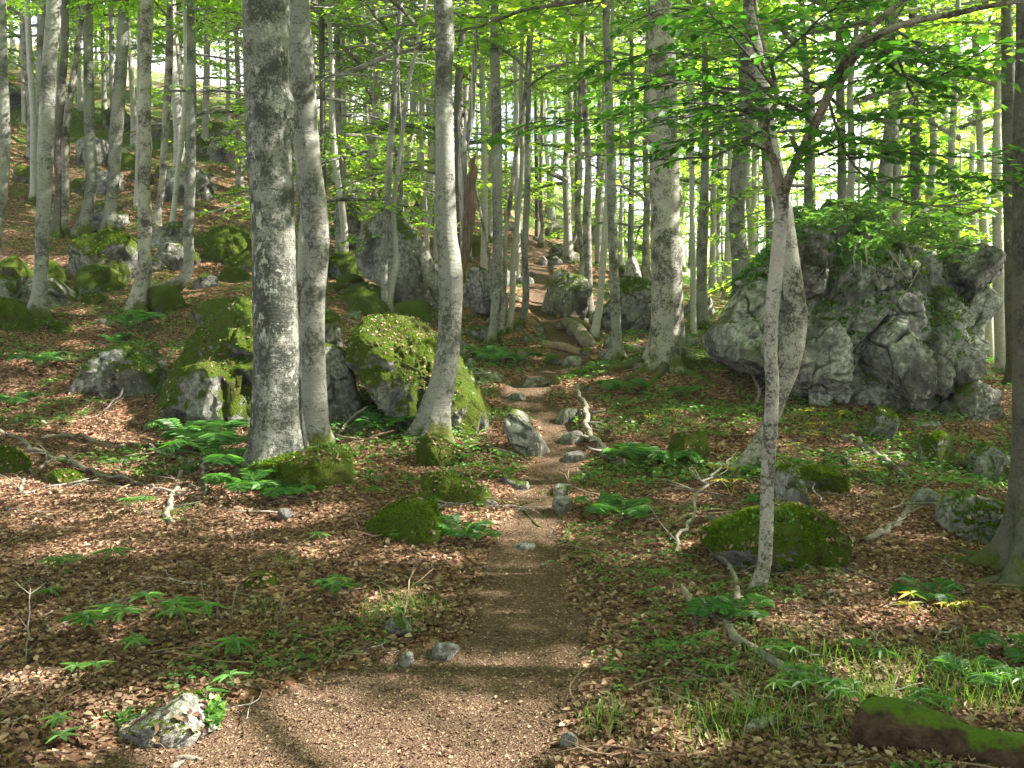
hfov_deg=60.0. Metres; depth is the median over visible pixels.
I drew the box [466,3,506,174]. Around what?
beech tree
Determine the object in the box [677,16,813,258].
beech tree
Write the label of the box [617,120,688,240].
beech sapling
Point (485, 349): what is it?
fern
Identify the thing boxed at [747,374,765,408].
fallen branch
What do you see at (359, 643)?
twig
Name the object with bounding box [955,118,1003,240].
beech sapling
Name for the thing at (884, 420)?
boulder
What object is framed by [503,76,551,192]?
beech sapling
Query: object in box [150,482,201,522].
fallen branch
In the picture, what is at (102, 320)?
stone
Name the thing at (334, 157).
beech sapling
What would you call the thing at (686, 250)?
beech tree
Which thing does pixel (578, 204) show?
beech tree
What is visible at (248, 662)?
twig
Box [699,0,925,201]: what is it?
beech tree
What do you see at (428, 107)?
beech tree
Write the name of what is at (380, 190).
boulder
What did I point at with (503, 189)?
boulder
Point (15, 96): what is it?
boulder
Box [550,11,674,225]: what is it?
beech tree
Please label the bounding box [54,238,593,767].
path
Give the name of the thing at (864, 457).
yellowing herb
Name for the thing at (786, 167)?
beech sapling
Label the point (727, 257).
beech tree
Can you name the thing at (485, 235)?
dead sapling
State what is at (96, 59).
beech tree
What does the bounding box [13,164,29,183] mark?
boulder
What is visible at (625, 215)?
beech sapling
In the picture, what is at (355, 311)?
stone
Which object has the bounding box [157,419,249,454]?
fern
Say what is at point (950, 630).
twig
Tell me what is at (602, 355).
stone
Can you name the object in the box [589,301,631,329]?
boulder
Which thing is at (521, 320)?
beech tree
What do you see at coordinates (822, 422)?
yellowing herb
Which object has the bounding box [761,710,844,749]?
fallen branch
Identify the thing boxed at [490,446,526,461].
twig
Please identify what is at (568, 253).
beech sapling
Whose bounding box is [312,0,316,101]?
beech tree
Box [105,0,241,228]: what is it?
beech tree
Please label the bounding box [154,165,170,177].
boulder
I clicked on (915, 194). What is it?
beech tree
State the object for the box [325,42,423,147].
beech sapling
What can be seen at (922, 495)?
boulder
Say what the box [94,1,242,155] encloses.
beech tree
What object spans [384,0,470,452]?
beech tree
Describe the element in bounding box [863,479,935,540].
fallen branch
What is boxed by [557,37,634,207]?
beech tree
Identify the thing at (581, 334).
log
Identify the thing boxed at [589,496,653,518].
fern
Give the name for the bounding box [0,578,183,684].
fallen branch
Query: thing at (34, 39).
beech tree
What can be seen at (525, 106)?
beech tree
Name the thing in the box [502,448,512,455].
stone
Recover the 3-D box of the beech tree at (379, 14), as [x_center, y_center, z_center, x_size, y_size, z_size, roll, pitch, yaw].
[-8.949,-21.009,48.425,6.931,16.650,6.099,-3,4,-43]
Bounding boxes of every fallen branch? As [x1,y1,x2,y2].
[0,429,161,491]
[0,439,56,491]
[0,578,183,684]
[5,568,55,597]
[13,579,48,659]
[41,432,226,487]
[88,388,123,417]
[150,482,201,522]
[168,759,184,767]
[170,488,222,498]
[175,754,205,759]
[187,451,235,495]
[215,594,275,621]
[223,557,258,582]
[273,585,295,642]
[280,532,334,547]
[332,406,367,437]
[333,430,393,441]
[335,558,414,594]
[359,561,433,599]
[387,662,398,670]
[404,555,433,615]
[492,494,539,526]
[527,332,544,344]
[532,335,550,341]
[573,383,625,464]
[573,521,610,537]
[627,703,677,710]
[643,508,729,535]
[647,445,761,555]
[659,488,720,498]
[680,556,850,687]
[730,723,799,737]
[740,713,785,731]
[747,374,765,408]
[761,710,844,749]
[782,428,888,487]
[785,700,809,718]
[805,657,903,696]
[824,425,868,432]
[842,434,913,480]
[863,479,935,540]
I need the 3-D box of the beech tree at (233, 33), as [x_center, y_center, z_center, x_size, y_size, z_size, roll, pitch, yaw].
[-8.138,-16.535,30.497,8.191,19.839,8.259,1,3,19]
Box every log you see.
[196,211,250,227]
[545,342,580,354]
[556,314,643,354]
[560,317,594,346]
[850,693,1023,767]
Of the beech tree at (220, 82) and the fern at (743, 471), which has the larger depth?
the beech tree at (220, 82)
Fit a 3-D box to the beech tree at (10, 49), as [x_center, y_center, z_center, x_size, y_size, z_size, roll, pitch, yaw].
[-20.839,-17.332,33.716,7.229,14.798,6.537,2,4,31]
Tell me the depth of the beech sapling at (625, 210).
41.01 m
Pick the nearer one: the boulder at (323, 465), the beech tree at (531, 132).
the boulder at (323, 465)
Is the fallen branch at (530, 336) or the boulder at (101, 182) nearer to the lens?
the fallen branch at (530, 336)
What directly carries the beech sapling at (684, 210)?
on the ground at (16, 215)
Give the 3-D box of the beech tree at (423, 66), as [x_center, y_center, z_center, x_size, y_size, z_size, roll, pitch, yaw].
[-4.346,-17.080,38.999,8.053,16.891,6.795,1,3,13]
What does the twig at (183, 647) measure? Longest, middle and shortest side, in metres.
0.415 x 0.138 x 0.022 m
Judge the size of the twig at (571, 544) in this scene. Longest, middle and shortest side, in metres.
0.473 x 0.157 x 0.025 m
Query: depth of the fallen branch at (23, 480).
8.22 m
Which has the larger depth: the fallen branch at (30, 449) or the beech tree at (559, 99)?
the beech tree at (559, 99)
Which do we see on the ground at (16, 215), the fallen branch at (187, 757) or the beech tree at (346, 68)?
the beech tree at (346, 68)
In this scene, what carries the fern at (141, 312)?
on the ground at (16, 215)
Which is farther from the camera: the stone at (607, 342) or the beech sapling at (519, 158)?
the beech sapling at (519, 158)
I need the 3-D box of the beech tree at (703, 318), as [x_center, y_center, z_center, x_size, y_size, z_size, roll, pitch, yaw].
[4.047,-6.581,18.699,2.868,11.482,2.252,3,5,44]
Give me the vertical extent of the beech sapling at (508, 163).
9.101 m
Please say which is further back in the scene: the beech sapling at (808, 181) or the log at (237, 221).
the log at (237, 221)
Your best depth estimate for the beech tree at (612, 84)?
50.76 m
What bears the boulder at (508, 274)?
on the ground at (16, 215)
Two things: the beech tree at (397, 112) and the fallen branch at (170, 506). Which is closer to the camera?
the fallen branch at (170, 506)
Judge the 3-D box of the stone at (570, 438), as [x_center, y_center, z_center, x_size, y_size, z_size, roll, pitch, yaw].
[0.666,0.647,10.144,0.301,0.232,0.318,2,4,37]
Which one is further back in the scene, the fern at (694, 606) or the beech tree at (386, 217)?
the beech tree at (386, 217)
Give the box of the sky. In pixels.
[7,1,1015,251]
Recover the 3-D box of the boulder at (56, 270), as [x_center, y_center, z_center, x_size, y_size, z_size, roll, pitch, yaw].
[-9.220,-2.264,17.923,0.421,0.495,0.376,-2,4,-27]
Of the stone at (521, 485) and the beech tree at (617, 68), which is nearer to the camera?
the stone at (521, 485)
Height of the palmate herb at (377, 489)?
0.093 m
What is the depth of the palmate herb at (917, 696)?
3.62 m
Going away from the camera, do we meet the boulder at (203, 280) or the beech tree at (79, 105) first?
the boulder at (203, 280)
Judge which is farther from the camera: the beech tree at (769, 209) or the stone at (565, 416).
the beech tree at (769, 209)
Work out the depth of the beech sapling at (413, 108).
26.47 m
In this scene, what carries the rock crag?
on the ground at (16, 215)
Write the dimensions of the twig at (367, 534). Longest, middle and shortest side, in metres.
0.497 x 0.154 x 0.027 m
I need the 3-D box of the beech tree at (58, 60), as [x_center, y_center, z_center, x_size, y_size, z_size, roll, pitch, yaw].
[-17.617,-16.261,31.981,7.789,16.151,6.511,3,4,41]
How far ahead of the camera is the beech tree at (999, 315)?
15.29 m
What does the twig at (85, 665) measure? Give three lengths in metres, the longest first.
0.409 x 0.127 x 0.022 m
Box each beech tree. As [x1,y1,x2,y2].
[0,0,41,260]
[7,0,19,68]
[7,0,108,159]
[7,0,116,73]
[7,10,36,26]
[7,14,58,63]
[17,9,135,101]
[18,1,165,110]
[19,4,73,127]
[24,0,72,203]
[27,0,85,334]
[31,0,171,238]
[33,0,163,70]
[36,0,45,143]
[56,10,77,109]
[61,0,164,238]
[66,0,153,312]
[68,0,96,238]
[72,2,129,113]
[93,6,98,78]
[93,6,135,91]
[93,7,133,85]
[94,0,128,232]
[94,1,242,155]
[101,0,243,136]
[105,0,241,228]
[106,8,164,107]
[108,4,116,117]
[115,7,136,147]
[130,0,223,75]
[130,0,242,163]
[132,1,166,210]
[151,0,241,290]
[151,0,290,191]
[152,1,217,58]
[153,9,218,55]
[165,0,228,165]
[169,0,186,221]
[176,0,371,38]
[176,2,239,153]
[177,0,242,69]
[197,4,237,46]
[197,15,347,44]
[198,0,308,493]
[198,13,318,62]
[203,32,242,96]
[213,0,396,250]
[213,1,229,126]
[224,0,435,197]
[239,3,393,184]
[290,0,336,445]
[310,0,395,251]
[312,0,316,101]
[314,0,458,216]
[316,0,504,180]
[317,0,393,122]
[317,12,381,118]
[321,0,516,311]
[325,0,516,252]
[325,64,328,127]
[327,0,511,312]
[333,1,407,45]
[341,0,363,169]
[352,0,427,82]
[353,48,391,125]
[357,0,455,85]
[362,4,454,144]
[363,4,454,199]
[372,0,579,269]
[378,11,455,116]
[380,0,520,277]
[382,4,409,116]
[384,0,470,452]
[386,0,782,389]
[387,77,453,145]
[404,0,609,258]
[405,0,433,234]
[405,4,501,192]
[407,0,507,126]
[424,0,587,344]
[427,5,512,89]
[453,1,502,171]
[453,2,524,105]
[453,2,602,336]
[454,0,502,124]
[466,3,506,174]
[468,0,541,242]
[469,32,533,161]
[477,4,643,220]
[478,0,1023,594]
[489,0,644,317]
[499,1,548,186]
[500,4,592,220]
[503,32,589,126]
[504,42,550,159]
[505,1,524,333]
[506,10,679,266]
[507,6,596,213]
[508,0,692,364]
[509,0,588,248]
[512,4,561,163]
[513,0,588,328]
[513,22,520,284]
[523,7,627,141]
[529,0,603,259]
[529,1,648,252]
[533,2,647,275]
[534,2,549,236]
[539,0,640,341]
[547,2,642,143]
[549,0,736,257]
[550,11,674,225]
[557,0,645,266]
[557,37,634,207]
[578,4,645,151]
[586,12,644,129]
[596,0,779,336]
[602,8,640,221]
[617,2,728,272]
[617,3,719,248]
[618,7,709,150]
[638,29,775,265]
[654,0,807,489]
[672,2,772,330]
[672,3,734,257]
[673,1,822,300]
[673,3,779,283]
[675,1,779,292]
[677,2,833,253]
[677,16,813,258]
[679,0,827,166]
[681,85,710,260]
[685,0,836,189]
[698,0,820,260]
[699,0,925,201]
[701,74,726,225]
[729,0,752,291]
[733,0,906,206]
[759,0,796,246]
[815,0,970,228]
[831,63,970,187]
[832,0,992,216]
[846,5,1002,225]
[854,0,968,238]
[854,0,1015,374]
[871,0,1015,251]
[879,0,1015,384]
[902,98,990,220]
[903,0,1001,361]
[932,3,1023,590]
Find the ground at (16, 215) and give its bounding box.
[0,41,1023,767]
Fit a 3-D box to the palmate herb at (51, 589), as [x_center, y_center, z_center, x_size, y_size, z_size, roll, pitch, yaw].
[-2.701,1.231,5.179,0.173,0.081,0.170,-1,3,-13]
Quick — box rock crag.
[703,196,1006,427]
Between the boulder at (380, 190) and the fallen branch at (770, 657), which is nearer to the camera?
the fallen branch at (770, 657)
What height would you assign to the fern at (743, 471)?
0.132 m
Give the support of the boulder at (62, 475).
on the ground at (16, 215)
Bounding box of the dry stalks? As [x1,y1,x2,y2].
[201,581,237,621]
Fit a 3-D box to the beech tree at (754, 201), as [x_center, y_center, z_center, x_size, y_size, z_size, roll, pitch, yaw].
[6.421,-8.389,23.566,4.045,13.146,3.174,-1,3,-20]
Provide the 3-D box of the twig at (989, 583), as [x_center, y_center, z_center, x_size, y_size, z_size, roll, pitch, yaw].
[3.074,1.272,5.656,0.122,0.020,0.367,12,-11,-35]
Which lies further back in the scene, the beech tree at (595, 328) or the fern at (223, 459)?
the beech tree at (595, 328)
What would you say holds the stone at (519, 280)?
on the path
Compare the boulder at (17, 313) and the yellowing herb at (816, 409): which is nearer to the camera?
the yellowing herb at (816, 409)
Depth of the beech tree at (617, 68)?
45.56 m
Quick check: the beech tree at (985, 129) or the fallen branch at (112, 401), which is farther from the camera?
the beech tree at (985, 129)
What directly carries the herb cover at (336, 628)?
on the ground at (16, 215)
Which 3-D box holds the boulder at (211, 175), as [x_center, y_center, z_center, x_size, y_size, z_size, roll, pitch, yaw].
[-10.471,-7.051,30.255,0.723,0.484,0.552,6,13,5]
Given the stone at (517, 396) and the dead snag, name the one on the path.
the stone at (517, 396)
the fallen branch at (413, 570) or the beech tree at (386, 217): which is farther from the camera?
the beech tree at (386, 217)
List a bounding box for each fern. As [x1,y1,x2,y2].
[0,392,40,405]
[5,350,68,366]
[98,333,134,343]
[104,314,161,329]
[120,310,165,322]
[143,418,211,438]
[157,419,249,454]
[200,447,246,469]
[201,468,280,492]
[260,478,315,497]
[350,405,382,414]
[352,412,415,430]
[438,514,493,537]
[455,528,501,542]
[460,345,505,357]
[470,350,516,362]
[503,351,541,361]
[574,492,622,512]
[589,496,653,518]
[595,379,649,391]
[599,442,669,462]
[636,446,702,465]
[667,386,708,396]
[685,595,735,617]
[709,592,774,618]
[741,462,779,473]
[741,493,775,503]
[891,574,963,601]
[930,652,1011,686]
[968,629,1023,661]
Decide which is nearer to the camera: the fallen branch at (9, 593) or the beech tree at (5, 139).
the fallen branch at (9, 593)
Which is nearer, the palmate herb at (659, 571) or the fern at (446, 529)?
the palmate herb at (659, 571)
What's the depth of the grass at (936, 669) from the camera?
3.87 m
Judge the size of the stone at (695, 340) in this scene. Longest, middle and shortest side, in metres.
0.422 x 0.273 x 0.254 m
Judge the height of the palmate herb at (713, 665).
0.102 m
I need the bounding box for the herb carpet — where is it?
[0,101,1011,495]
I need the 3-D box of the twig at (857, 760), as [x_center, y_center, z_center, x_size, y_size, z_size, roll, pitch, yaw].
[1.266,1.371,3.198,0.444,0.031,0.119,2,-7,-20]
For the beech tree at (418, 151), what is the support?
on the ground at (16, 215)
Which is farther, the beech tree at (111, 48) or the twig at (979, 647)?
the beech tree at (111, 48)
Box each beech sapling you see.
[123,0,392,196]
[136,0,434,286]
[195,83,341,220]
[196,19,350,153]
[202,0,382,147]
[207,0,508,250]
[223,45,361,246]
[225,0,519,227]
[226,146,295,216]
[292,9,390,152]
[292,36,392,173]
[293,1,532,223]
[314,1,422,193]
[318,3,430,197]
[325,0,604,262]
[325,1,391,149]
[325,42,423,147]
[326,13,486,262]
[343,0,513,260]
[351,105,405,178]
[355,6,453,158]
[432,0,683,264]
[453,67,554,184]
[454,72,508,169]
[467,65,539,222]
[479,47,571,231]
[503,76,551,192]
[506,0,785,281]
[543,33,709,255]
[572,3,868,291]
[581,149,636,221]
[583,114,649,242]
[593,119,650,244]
[604,96,700,227]
[616,120,697,238]
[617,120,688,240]
[627,91,727,267]
[634,163,709,259]
[675,0,1015,260]
[683,113,802,276]
[688,170,746,281]
[708,0,993,301]
[720,179,764,266]
[725,140,826,237]
[747,133,828,240]
[752,0,1014,284]
[759,187,816,247]
[759,207,765,247]
[789,28,957,253]
[792,65,946,210]
[796,117,825,210]
[816,157,868,205]
[819,0,1015,284]
[829,31,1001,338]
[863,125,949,229]
[876,140,957,236]
[902,101,1002,243]
[902,124,991,236]
[936,125,1003,229]
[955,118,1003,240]
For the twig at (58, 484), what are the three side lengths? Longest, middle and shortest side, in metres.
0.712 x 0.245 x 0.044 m
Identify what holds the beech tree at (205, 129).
on the ground at (16, 215)
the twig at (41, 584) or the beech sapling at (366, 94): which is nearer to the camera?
the twig at (41, 584)
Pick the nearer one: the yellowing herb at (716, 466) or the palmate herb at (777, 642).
the palmate herb at (777, 642)
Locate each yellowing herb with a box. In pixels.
[706,464,733,475]
[708,478,746,493]
[710,368,730,374]
[803,421,829,428]
[805,407,829,415]
[835,410,850,420]
[847,465,873,475]
[852,456,877,464]
[858,467,885,474]
[893,591,926,621]
[934,600,968,614]
[963,599,994,611]
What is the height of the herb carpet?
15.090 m
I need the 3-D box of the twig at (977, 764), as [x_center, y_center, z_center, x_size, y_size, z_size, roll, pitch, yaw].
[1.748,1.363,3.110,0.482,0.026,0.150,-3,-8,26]
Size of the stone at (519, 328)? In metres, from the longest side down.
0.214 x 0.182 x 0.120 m
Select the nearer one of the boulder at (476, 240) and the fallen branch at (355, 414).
the fallen branch at (355, 414)
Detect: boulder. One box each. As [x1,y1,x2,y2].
[0,254,32,282]
[0,275,30,306]
[0,296,36,331]
[0,443,31,473]
[9,81,26,111]
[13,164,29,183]
[26,278,78,306]
[46,468,89,485]
[48,260,66,282]
[48,322,72,332]
[67,228,137,281]
[68,345,167,396]
[72,177,84,194]
[73,264,126,293]
[75,203,129,227]
[76,136,108,165]
[80,293,107,304]
[96,170,123,193]
[101,107,130,129]
[115,687,228,748]
[120,152,135,169]
[127,171,154,184]
[147,285,186,312]
[151,117,170,138]
[151,220,195,246]
[152,258,163,270]
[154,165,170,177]
[154,242,183,269]
[156,295,342,424]
[157,163,213,201]
[192,273,218,289]
[192,297,234,326]
[194,248,200,265]
[196,138,210,152]
[198,122,228,138]
[201,224,251,270]
[202,170,214,180]
[207,127,246,170]
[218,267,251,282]
[240,441,355,494]
[243,569,276,588]
[325,343,361,422]
[326,162,332,180]
[327,250,364,281]
[329,226,334,239]
[332,184,356,207]
[333,207,360,250]
[333,273,363,291]
[341,282,367,296]
[344,284,380,310]
[344,312,491,436]
[349,144,365,167]
[351,296,388,315]
[356,208,438,309]
[364,490,444,546]
[378,181,392,198]
[384,616,411,634]
[394,299,433,328]
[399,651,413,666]
[410,198,433,223]
[416,433,461,466]
[417,470,492,505]
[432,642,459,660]
[463,265,507,315]
[465,326,488,340]
[472,234,480,247]
[472,244,480,257]
[501,264,517,286]
[502,184,523,212]
[503,223,513,230]
[504,409,549,456]
[541,272,591,320]
[545,220,582,238]
[550,244,562,258]
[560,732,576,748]
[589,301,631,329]
[591,225,618,246]
[618,265,641,277]
[619,274,650,333]
[624,256,641,276]
[667,429,708,466]
[687,292,715,318]
[699,496,853,570]
[774,463,813,507]
[800,464,850,493]
[868,405,898,439]
[911,488,940,505]
[916,430,954,470]
[934,486,1005,544]
[964,442,1009,482]
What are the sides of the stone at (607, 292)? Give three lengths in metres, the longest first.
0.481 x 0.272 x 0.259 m
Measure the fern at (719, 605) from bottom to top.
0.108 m
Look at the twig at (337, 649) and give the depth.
4.49 m
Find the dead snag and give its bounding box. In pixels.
[458,19,478,282]
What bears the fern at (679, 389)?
on the ground at (16, 215)
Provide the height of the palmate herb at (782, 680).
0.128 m
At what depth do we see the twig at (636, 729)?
3.56 m
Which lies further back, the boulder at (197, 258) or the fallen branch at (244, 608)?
the boulder at (197, 258)
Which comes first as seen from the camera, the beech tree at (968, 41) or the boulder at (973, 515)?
the boulder at (973, 515)
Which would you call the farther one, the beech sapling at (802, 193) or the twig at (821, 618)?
the beech sapling at (802, 193)
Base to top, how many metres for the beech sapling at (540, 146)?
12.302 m
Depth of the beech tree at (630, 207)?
24.58 m
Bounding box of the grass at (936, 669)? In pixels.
[158,299,1023,760]
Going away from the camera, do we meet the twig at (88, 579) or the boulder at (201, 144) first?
the twig at (88, 579)
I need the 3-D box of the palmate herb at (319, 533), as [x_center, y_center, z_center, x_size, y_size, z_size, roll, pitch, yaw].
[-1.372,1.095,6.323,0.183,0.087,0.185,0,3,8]
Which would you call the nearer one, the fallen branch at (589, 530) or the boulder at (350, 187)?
the fallen branch at (589, 530)
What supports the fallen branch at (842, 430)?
on the ground at (16, 215)
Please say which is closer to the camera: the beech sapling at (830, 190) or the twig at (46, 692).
the twig at (46, 692)
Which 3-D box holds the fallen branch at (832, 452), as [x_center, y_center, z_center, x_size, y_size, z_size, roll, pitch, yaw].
[3.431,0.714,9.105,0.568,0.419,1.724,-1,4,-21]
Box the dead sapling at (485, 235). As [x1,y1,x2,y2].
[475,184,491,291]
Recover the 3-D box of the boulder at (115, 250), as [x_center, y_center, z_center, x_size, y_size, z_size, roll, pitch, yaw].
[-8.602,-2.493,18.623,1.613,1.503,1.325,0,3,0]
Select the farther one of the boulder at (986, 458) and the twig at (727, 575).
the boulder at (986, 458)
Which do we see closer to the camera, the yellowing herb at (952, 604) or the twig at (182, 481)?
the yellowing herb at (952, 604)
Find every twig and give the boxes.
[0,509,66,519]
[0,679,27,701]
[2,710,28,727]
[5,506,46,511]
[16,475,98,493]
[21,577,60,591]
[23,686,79,726]
[30,677,48,709]
[31,751,91,753]
[43,593,90,615]
[58,646,101,677]
[59,576,126,581]
[84,552,145,557]
[84,565,123,593]
[87,482,131,488]
[115,474,150,494]
[126,504,162,514]
[135,567,210,586]
[138,634,221,655]
[158,473,203,491]
[167,650,257,664]
[216,507,278,513]
[226,687,265,719]
[232,529,255,535]
[304,632,368,654]
[338,633,380,656]
[343,639,378,654]
[350,530,383,535]
[360,636,387,651]
[439,501,474,507]
[483,504,552,512]
[484,487,545,502]
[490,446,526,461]
[543,532,599,553]
[550,466,599,494]
[551,735,647,755]
[569,659,593,700]
[572,744,691,764]
[609,514,662,522]
[620,718,660,738]
[626,659,728,688]
[648,684,703,704]
[650,551,702,557]
[655,478,735,498]
[663,505,740,511]
[667,621,714,650]
[675,668,747,689]
[697,565,755,578]
[724,686,784,701]
[729,688,771,725]
[791,705,845,720]
[798,648,856,664]
[799,608,847,634]
[804,756,888,767]
[812,466,829,503]
[812,589,831,613]
[817,492,887,502]
[834,464,897,484]
[843,567,890,585]
[851,676,923,708]
[862,624,883,657]
[872,502,936,510]
[894,517,925,522]
[903,652,974,665]
[909,594,958,620]
[909,622,959,640]
[936,759,996,767]
[944,575,970,606]
[957,644,998,653]
[962,580,1018,585]
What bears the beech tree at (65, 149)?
on the ground at (16, 215)
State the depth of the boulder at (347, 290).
18.63 m
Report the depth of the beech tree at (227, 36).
26.13 m
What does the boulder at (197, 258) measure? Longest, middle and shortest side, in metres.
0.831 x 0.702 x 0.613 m
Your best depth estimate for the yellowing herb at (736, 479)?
7.84 m
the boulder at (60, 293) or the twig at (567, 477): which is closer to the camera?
the twig at (567, 477)
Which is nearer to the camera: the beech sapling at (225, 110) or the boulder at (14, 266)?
the boulder at (14, 266)
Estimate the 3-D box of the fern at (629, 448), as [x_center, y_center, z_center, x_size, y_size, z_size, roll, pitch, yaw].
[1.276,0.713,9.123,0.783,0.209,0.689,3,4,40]
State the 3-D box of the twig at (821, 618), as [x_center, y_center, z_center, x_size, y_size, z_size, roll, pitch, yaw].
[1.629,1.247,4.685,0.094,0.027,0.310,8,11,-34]
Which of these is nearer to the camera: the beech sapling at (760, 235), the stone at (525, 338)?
the stone at (525, 338)
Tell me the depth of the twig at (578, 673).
4.11 m
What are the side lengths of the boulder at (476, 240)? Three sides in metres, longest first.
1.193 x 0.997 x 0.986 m
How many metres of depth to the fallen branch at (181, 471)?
9.38 m
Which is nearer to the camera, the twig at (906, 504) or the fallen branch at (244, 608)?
the fallen branch at (244, 608)
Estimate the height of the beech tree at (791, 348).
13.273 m
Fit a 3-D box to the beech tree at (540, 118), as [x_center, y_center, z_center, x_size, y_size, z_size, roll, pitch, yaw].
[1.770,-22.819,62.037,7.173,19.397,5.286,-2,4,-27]
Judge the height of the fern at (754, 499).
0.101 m
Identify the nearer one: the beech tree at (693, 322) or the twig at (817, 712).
the twig at (817, 712)
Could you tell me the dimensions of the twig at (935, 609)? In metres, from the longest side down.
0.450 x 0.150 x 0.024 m
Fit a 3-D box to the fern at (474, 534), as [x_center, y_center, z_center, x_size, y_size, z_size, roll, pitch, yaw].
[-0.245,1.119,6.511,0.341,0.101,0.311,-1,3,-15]
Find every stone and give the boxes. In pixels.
[98,318,107,323]
[117,456,127,463]
[277,508,293,520]
[347,308,360,317]
[351,425,365,432]
[372,475,382,480]
[459,340,466,354]
[463,357,475,363]
[485,500,496,505]
[487,311,505,322]
[501,474,518,486]
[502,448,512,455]
[508,393,525,400]
[513,543,535,549]
[514,326,523,330]
[514,481,529,489]
[517,276,533,284]
[517,351,527,360]
[517,506,527,510]
[521,335,529,341]
[524,377,549,387]
[534,332,546,339]
[535,325,544,329]
[538,256,546,265]
[543,354,561,364]
[548,256,562,264]
[551,270,568,278]
[552,494,573,513]
[553,483,573,495]
[555,407,581,424]
[556,323,563,328]
[558,431,583,444]
[561,356,582,367]
[562,450,585,462]
[579,346,593,355]
[579,385,593,391]
[599,350,606,358]
[603,336,610,348]
[604,290,609,297]
[628,344,642,349]
[636,361,644,366]
[683,305,687,316]
[686,336,700,345]
[704,514,715,520]
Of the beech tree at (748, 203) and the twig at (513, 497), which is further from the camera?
the beech tree at (748, 203)
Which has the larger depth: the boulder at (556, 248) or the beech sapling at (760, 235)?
the beech sapling at (760, 235)
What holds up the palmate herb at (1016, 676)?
on the ground at (16, 215)
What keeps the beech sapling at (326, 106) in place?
on the ground at (16, 215)
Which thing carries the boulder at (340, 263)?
on the ground at (16, 215)
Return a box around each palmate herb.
[30,586,63,598]
[36,554,86,577]
[38,711,80,743]
[55,602,149,636]
[60,660,117,676]
[88,546,137,560]
[116,495,156,514]
[117,632,153,655]
[127,591,200,619]
[153,599,228,635]
[202,669,251,693]
[208,634,257,656]
[309,531,330,539]
[310,575,362,598]
[367,487,386,494]
[386,529,399,540]
[631,587,666,600]
[643,568,669,582]
[650,639,688,655]
[680,630,723,651]
[699,660,742,676]
[760,638,808,661]
[764,670,817,699]
[777,662,831,689]
[814,677,868,705]
[836,638,873,651]
[868,645,898,658]
[902,687,965,711]
[984,664,1023,691]
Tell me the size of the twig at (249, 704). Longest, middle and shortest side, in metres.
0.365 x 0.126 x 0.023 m
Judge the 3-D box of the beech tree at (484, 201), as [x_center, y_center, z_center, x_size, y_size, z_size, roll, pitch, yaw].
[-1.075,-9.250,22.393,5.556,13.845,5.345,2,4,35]
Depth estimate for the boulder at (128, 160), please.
30.03 m
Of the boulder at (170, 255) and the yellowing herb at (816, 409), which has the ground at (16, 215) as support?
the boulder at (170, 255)
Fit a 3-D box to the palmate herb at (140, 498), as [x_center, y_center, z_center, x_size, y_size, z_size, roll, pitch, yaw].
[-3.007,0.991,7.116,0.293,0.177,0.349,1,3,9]
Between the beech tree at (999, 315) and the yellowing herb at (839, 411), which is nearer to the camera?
the yellowing herb at (839, 411)
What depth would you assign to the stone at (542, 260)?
26.06 m
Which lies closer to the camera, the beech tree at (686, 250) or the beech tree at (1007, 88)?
the beech tree at (1007, 88)
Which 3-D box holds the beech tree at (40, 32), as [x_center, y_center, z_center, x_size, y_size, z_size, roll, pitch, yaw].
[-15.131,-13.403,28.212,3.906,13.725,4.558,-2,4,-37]
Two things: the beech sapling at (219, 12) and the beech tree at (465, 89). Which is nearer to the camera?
the beech sapling at (219, 12)
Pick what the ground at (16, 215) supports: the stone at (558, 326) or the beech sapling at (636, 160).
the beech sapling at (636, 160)
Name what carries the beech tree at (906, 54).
on the ground at (16, 215)
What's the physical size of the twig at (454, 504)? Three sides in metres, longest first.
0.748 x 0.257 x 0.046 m
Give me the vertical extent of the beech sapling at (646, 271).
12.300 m
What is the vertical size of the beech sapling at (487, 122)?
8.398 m
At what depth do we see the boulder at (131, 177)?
28.66 m
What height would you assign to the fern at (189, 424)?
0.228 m
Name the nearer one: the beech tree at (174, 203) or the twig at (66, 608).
the twig at (66, 608)
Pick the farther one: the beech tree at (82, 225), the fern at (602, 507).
the beech tree at (82, 225)
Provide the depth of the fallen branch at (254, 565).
5.66 m
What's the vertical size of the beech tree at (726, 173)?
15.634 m
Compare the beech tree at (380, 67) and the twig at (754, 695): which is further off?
the beech tree at (380, 67)
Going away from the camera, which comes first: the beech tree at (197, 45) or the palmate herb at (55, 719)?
the palmate herb at (55, 719)
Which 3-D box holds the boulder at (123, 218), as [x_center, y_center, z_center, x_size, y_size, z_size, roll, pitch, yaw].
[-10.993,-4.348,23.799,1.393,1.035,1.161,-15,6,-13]
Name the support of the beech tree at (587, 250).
on the ground at (16, 215)
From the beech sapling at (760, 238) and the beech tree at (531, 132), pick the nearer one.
the beech sapling at (760, 238)
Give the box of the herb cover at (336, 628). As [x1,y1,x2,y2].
[0,324,1010,767]
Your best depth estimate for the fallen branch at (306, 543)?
6.22 m
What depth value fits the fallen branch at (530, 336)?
17.09 m
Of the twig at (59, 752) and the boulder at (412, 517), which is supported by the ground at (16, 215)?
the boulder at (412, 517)
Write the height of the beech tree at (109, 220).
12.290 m
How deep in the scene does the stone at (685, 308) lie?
20.36 m
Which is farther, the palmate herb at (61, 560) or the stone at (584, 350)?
the stone at (584, 350)

